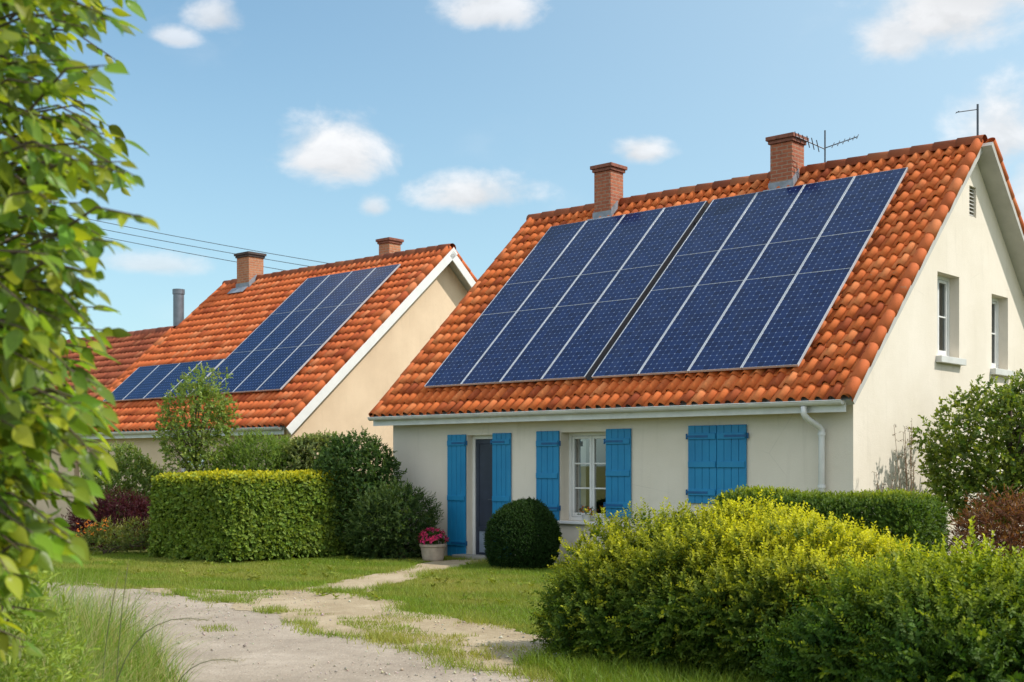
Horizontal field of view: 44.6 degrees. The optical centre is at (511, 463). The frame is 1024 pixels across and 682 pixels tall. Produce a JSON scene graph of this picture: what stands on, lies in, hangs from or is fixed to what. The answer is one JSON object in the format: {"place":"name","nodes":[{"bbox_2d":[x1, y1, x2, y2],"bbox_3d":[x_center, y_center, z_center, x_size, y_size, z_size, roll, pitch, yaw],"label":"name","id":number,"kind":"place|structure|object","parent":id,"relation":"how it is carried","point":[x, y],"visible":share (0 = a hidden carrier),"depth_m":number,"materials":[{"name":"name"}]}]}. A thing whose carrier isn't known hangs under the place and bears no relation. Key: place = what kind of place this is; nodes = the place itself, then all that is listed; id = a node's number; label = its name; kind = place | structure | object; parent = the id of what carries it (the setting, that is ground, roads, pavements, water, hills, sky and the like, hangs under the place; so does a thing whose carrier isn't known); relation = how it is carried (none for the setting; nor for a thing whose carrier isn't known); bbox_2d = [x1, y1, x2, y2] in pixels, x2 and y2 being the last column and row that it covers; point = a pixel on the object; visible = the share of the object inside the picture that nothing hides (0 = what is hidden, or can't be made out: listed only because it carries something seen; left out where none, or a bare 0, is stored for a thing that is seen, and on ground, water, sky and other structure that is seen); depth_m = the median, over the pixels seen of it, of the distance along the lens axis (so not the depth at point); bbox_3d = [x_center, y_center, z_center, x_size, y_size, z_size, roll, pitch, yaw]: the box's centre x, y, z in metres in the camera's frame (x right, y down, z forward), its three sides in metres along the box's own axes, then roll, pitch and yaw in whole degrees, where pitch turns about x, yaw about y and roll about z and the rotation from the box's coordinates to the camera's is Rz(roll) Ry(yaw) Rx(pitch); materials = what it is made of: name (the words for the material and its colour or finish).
{"place":"outdoors","nodes":[
{"label":"outdoors","id":0,"kind":"place"},
{"bbox_2d":[27,289,184,524],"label":"house","id":1,"kind":"structure","parent":0,"point":[128,353],"depth_m":34.72,"materials":[{"name":"red tile"}]},
{"bbox_2d":[76,237,476,524],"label":"house","id":2,"kind":"structure","parent":0,"point":[346,377],"depth_m":29.39,"materials":[{"name":"orange tile"}]},
{"bbox_2d":[103,359,224,401],"bbox_3d":[-8.799,-2.074,31.424,3.818,0.997,1.106,0,0,42],"label":"solar array","id":3,"kind":"object","parent":2,"relation":"on","point":[148,382],"visible":0.71,"depth_m":31.54,"materials":[{"name":"glass"}]},
{"bbox_2d":[181,449,204,472],"bbox_3d":[-7.331,0.225,28.967,1.100,1.150,0.080,0,0,42],"label":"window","id":4,"kind":"structure","parent":2,"relation":"in","point":[182,469],"depth_m":29.22,"materials":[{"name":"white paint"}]},
{"bbox_2d":[190,264,400,396],"bbox_3d":[-5.176,-3.204,29.880,3.508,3.219,3.614,0,0,42],"label":"solar array","id":5,"kind":"object","parent":2,"relation":"on","point":[290,336],"visible":0.94,"depth_m":29.75,"materials":[{"name":"glass"}]},
{"bbox_2d":[4,580,584,681],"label":"road","id":6,"kind":"structure","parent":0,"point":[320,651],"depth_m":10.56,"materials":[{"name":"beige gravel"}]},
{"bbox_2d":[116,560,129,678],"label":"grass stalk","id":7,"kind":"object","parent":6,"relation":"on","point":[121,618],"depth_m":7.00,"materials":[{"name":"green plant"}]},
{"bbox_2d":[116,616,215,681],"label":"grass stalk","id":8,"kind":"object","parent":6,"relation":"on","point":[149,630],"depth_m":6.62,"materials":[{"name":"green plant"}]},
{"bbox_2d":[178,657,244,681],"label":"grass stalk","id":9,"kind":"object","parent":6,"relation":"on","point":[234,660],"depth_m":6.90,"materials":[{"name":"green plant"}]},
{"bbox_2d":[33,526,745,679],"bbox_3d":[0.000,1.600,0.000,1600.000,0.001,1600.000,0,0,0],"label":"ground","id":10,"kind":"structure","parent":0,"point":[134,550],"depth_m":16.43,"materials":[{"name":"green plant"}]},
{"bbox_2d":[0,567,104,681],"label":"shrub","id":11,"kind":"object","parent":10,"relation":"on","point":[51,650],"visible":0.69,"depth_m":5.47,"materials":[{"name":"green plant"}]},
{"bbox_2d":[0,0,158,664],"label":"tree","id":12,"kind":"object","parent":10,"relation":"on","point":[37,423],"visible":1,"depth_m":3.31,"materials":[{"name":"green plant"}]},
{"bbox_2d":[61,485,150,549],"bbox_3d":[-7.367,1.099,23.417,2.292,1.420,1.396,0,0,0],"label":"shrub","id":13,"kind":"object","parent":10,"relation":"on","point":[139,506],"visible":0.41,"depth_m":23.21,"materials":[{"name":"purple plant"}]},
{"bbox_2d":[102,569,120,678],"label":"grass stalk","id":14,"kind":"object","parent":10,"relation":"on","point":[109,622],"depth_m":7.20,"materials":[{"name":"green plant"}]},
{"bbox_2d":[75,515,160,554],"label":"flowering plant","id":15,"kind":"object","parent":10,"relation":"on","point":[122,543],"visible":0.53,"depth_m":21.85,"materials":[{"name":"green plant"}]},
{"bbox_2d":[79,441,174,535],"bbox_3d":[-7.706,0.565,25.034,2.129,2.080,1.456,0,0,0],"label":"shrub","id":16,"kind":"object","parent":10,"relation":"on","point":[123,461],"visible":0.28,"depth_m":24.80,"materials":[{"name":"green plant"}]},
{"bbox_2d":[0,564,266,681],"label":"tall grass","id":17,"kind":"structure","parent":10,"relation":"on","point":[143,663],"depth_m":8.20,"materials":[{"name":"green plant"}]},
{"bbox_2d":[152,362,242,473],"bbox_3d":[-6.186,-0.186,24.301,1.613,3.614,1.487,0,0,-37],"label":"tree","id":18,"kind":"object","parent":10,"relation":"on","point":[205,393],"visible":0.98,"depth_m":24.14,"materials":[{"name":"green plant"}]},
{"bbox_2d":[146,468,362,563],"bbox_3d":[-4.388,0.858,21.545,2.501,1.595,3.114,0,0,41],"label":"hedge","id":19,"kind":"object","parent":10,"relation":"on","point":[229,515],"visible":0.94,"depth_m":20.50,"materials":[{"name":"green plant"}]},
{"bbox_2d":[208,428,318,471],"bbox_3d":[-4.827,0.465,24.217,2.410,2.368,1.703,0,0,0],"label":"shrub","id":20,"kind":"object","parent":10,"relation":"on","point":[241,458],"visible":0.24,"depth_m":23.94,"materials":[{"name":"green plant"}]},
{"bbox_2d":[267,428,344,470],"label":"shrub","id":21,"kind":"object","parent":10,"relation":"on","point":[310,444],"visible":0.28,"depth_m":23.74,"materials":[{"name":"green plant"}]},
{"bbox_2d":[55,581,631,681],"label":"dirt verge","id":22,"kind":"structure","parent":10,"relation":"on","point":[343,607],"depth_m":12.69,"materials":[{"name":"beige soil"}]},
{"bbox_2d":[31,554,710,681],"bbox_3d":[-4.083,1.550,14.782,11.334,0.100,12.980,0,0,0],"label":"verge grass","id":23,"kind":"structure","parent":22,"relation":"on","point":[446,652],"depth_m":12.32,"materials":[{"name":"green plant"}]},
{"bbox_2d":[33,550,668,673],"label":"lawn grass","id":24,"kind":"structure","parent":10,"relation":"on","point":[167,580],"depth_m":16.93,"materials":[{"name":"green plant"}]},
{"bbox_2d":[309,426,406,555],"bbox_3d":[-2.710,0.509,21.652,1.790,2.366,1.507,0,0,0],"label":"shrub","id":25,"kind":"object","parent":10,"relation":"on","point":[354,458],"visible":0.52,"depth_m":21.38,"materials":[{"name":"green plant"}]},
{"bbox_2d":[341,475,443,560],"bbox_3d":[-2.000,0.997,21.011,1.735,1.620,1.466,0,0,0],"label":"shrub","id":26,"kind":"object","parent":10,"relation":"on","point":[386,505],"visible":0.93,"depth_m":20.74,"materials":[{"name":"green plant"}]},
{"bbox_2d":[418,527,448,560],"bbox_3d":[-1.290,1.310,20.547,0.553,0.556,0.553,0,0,0],"label":"flower pot","id":27,"kind":"object","parent":10,"relation":"on","point":[434,550],"visible":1,"depth_m":20.40,"materials":[{"name":"stone"}]},
{"bbox_2d":[483,497,562,569],"bbox_3d":[0.163,1.076,19.148,1.237,1.171,1.252,0,0,0],"label":"topiary bush","id":28,"kind":"object","parent":10,"relation":"on","point":[523,532],"visible":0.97,"depth_m":18.76,"materials":[{"name":"green plant"}]},
{"bbox_2d":[497,639,790,681],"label":"foreground grass","id":29,"kind":"structure","parent":10,"relation":"on","point":[602,670],"depth_m":9.19,"materials":[{"name":"green plant"}]},
{"bbox_2d":[367,132,1023,563],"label":"house","id":30,"kind":"structure","parent":10,"relation":"on","point":[925,312],"depth_m":19.11,"materials":[{"name":"ceramic"}]},
{"bbox_2d":[472,435,491,554],"bbox_3d":[-0.438,0.558,21.126,0.600,2.085,0.134,0,0,42],"label":"door","id":31,"kind":"structure","parent":30,"relation":"in","point":[481,446],"depth_m":21.21,"materials":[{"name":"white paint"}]},
{"bbox_2d":[424,200,712,387],"bbox_3d":[1.015,-2.977,21.961,3.728,3.345,3.498,0,0,42],"label":"solar array","id":32,"kind":"object","parent":30,"relation":"on","point":[566,302],"visible":1,"depth_m":21.78,"materials":[{"name":"glass"}]},
{"bbox_2d":[557,432,606,524],"bbox_3d":[1.212,0.223,19.641,1.040,1.445,0.429,0,0,42],"label":"window","id":33,"kind":"structure","parent":30,"relation":"in","point":[581,436],"depth_m":19.94,"materials":[{"name":"white paint"}]},
{"bbox_2d":[577,505,595,521],"bbox_3d":[1.169,0.767,19.531,0.292,0.268,0.270,0,0,42],"label":"flower pot","id":34,"kind":"object","parent":30,"relation":"on","point":[585,516],"visible":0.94,"depth_m":19.48,"materials":[{"name":"white paint"}]},
{"bbox_2d":[591,167,907,377],"bbox_3d":[3.731,-2.980,19.500,3.578,3.340,3.489,0,0,42],"label":"solar array","id":35,"kind":"object","parent":30,"relation":"on","point":[756,280],"visible":1,"depth_m":19.30,"materials":[{"name":"glass"}]},
{"bbox_2d":[795,130,858,161],"bbox_3d":[5.311,-5.337,21.124,1.132,0.646,0.300,0,0,0],"label":"antenna","id":36,"kind":"object","parent":30,"relation":"attached to","point":[825,147],"visible":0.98,"depth_m":21.15,"materials":[{"name":"grey metal"}]},
{"bbox_2d":[936,275,965,365],"bbox_3d":[6.507,-2.175,18.809,0.320,1.350,0.920,0,0,42],"label":"window","id":37,"kind":"structure","parent":30,"relation":"in","point":[942,356],"depth_m":19.10,"materials":[{"name":"white paint"}]},
{"bbox_2d":[956,104,978,134],"bbox_3d":[7.082,-5.300,19.401,0.366,0.600,0.141,0,0,0],"label":"antenna","id":38,"kind":"object","parent":30,"relation":"attached to","point":[977,109],"visible":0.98,"depth_m":19.43,"materials":[{"name":"grey metal"}]},
{"bbox_2d":[990,297,1014,376],"bbox_3d":[7.872,-2.080,20.325,0.320,1.300,0.820,0,0,42],"label":"window","id":39,"kind":"structure","parent":30,"relation":"in","point":[995,370],"depth_m":20.59,"materials":[{"name":"white paint"}]},
{"bbox_2d":[527,488,945,681],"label":"shrub","id":40,"kind":"object","parent":10,"relation":"on","point":[688,584],"visible":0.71,"depth_m":9.51,"materials":[{"name":"green plant"}]},
{"bbox_2d":[713,484,953,558],"bbox_3d":[3.419,0.927,13.645,2.642,1.404,1.264,0,0,43],"label":"hedge","id":41,"kind":"object","parent":10,"relation":"on","point":[901,513],"visible":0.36,"depth_m":12.94,"materials":[{"name":"green plant"}]},
{"bbox_2d":[748,516,1023,681],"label":"shrub","id":42,"kind":"object","parent":10,"relation":"on","point":[952,618],"visible":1,"depth_m":7.45,"materials":[{"name":"green plant"}]},
{"bbox_2d":[907,369,1023,556],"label":"tree","id":43,"kind":"object","parent":10,"relation":"on","point":[983,471],"visible":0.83,"depth_m":16.59,"materials":[{"name":"green plant"}]},
{"bbox_2d":[945,483,1023,566],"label":"shrub","id":44,"kind":"object","parent":10,"relation":"on","point":[1013,530],"visible":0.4,"depth_m":13.16,"materials":[{"name":"brown plant"}]},
{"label":"utility pole","id":45,"kind":"object","parent":10,"relation":"on","visible":0},
{"bbox_2d":[101,236,281,269],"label":"power cable","id":46,"kind":"object","parent":45,"relation":"attached to","point":[183,252],"visible":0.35,"depth_m":42.83,"materials":[{"name":"grey metal"}]},
{"bbox_2d":[70,215,325,262],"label":"power cable","id":47,"kind":"object","parent":45,"relation":"attached to","point":[204,241],"visible":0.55,"depth_m":42.28,"materials":[{"name":"grey metal"}]},
{"bbox_2d":[102,229,305,265],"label":"power cable","id":48,"kind":"object","parent":45,"relation":"attached to","point":[198,247],"visible":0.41,"depth_m":42.55,"materials":[{"name":"grey metal"}]},
{"bbox_2d":[307,559,479,591],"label":"garden path","id":49,"kind":"structure","parent":0,"point":[383,577],"depth_m":17.61,"materials":[{"name":"beige gravel"}]},
{"bbox_2d":[0,0,1023,339],"label":"sky","id":50,"kind":"structure","parent":0,"point":[321,131],"materials":[{"name":"blue"}]},
{"bbox_2d":[874,458,898,532],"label":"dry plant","id":51,"kind":"object","parent":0,"point":[889,476],"visible":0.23,"depth_m":16.16,"materials":[{"name":"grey plant"}]},
{"bbox_2d":[893,418,919,492],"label":"bare shrub","id":52,"kind":"object","parent":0,"point":[910,461],"visible":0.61,"depth_m":16.34,"materials":[{"name":"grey plant"}]}
]}

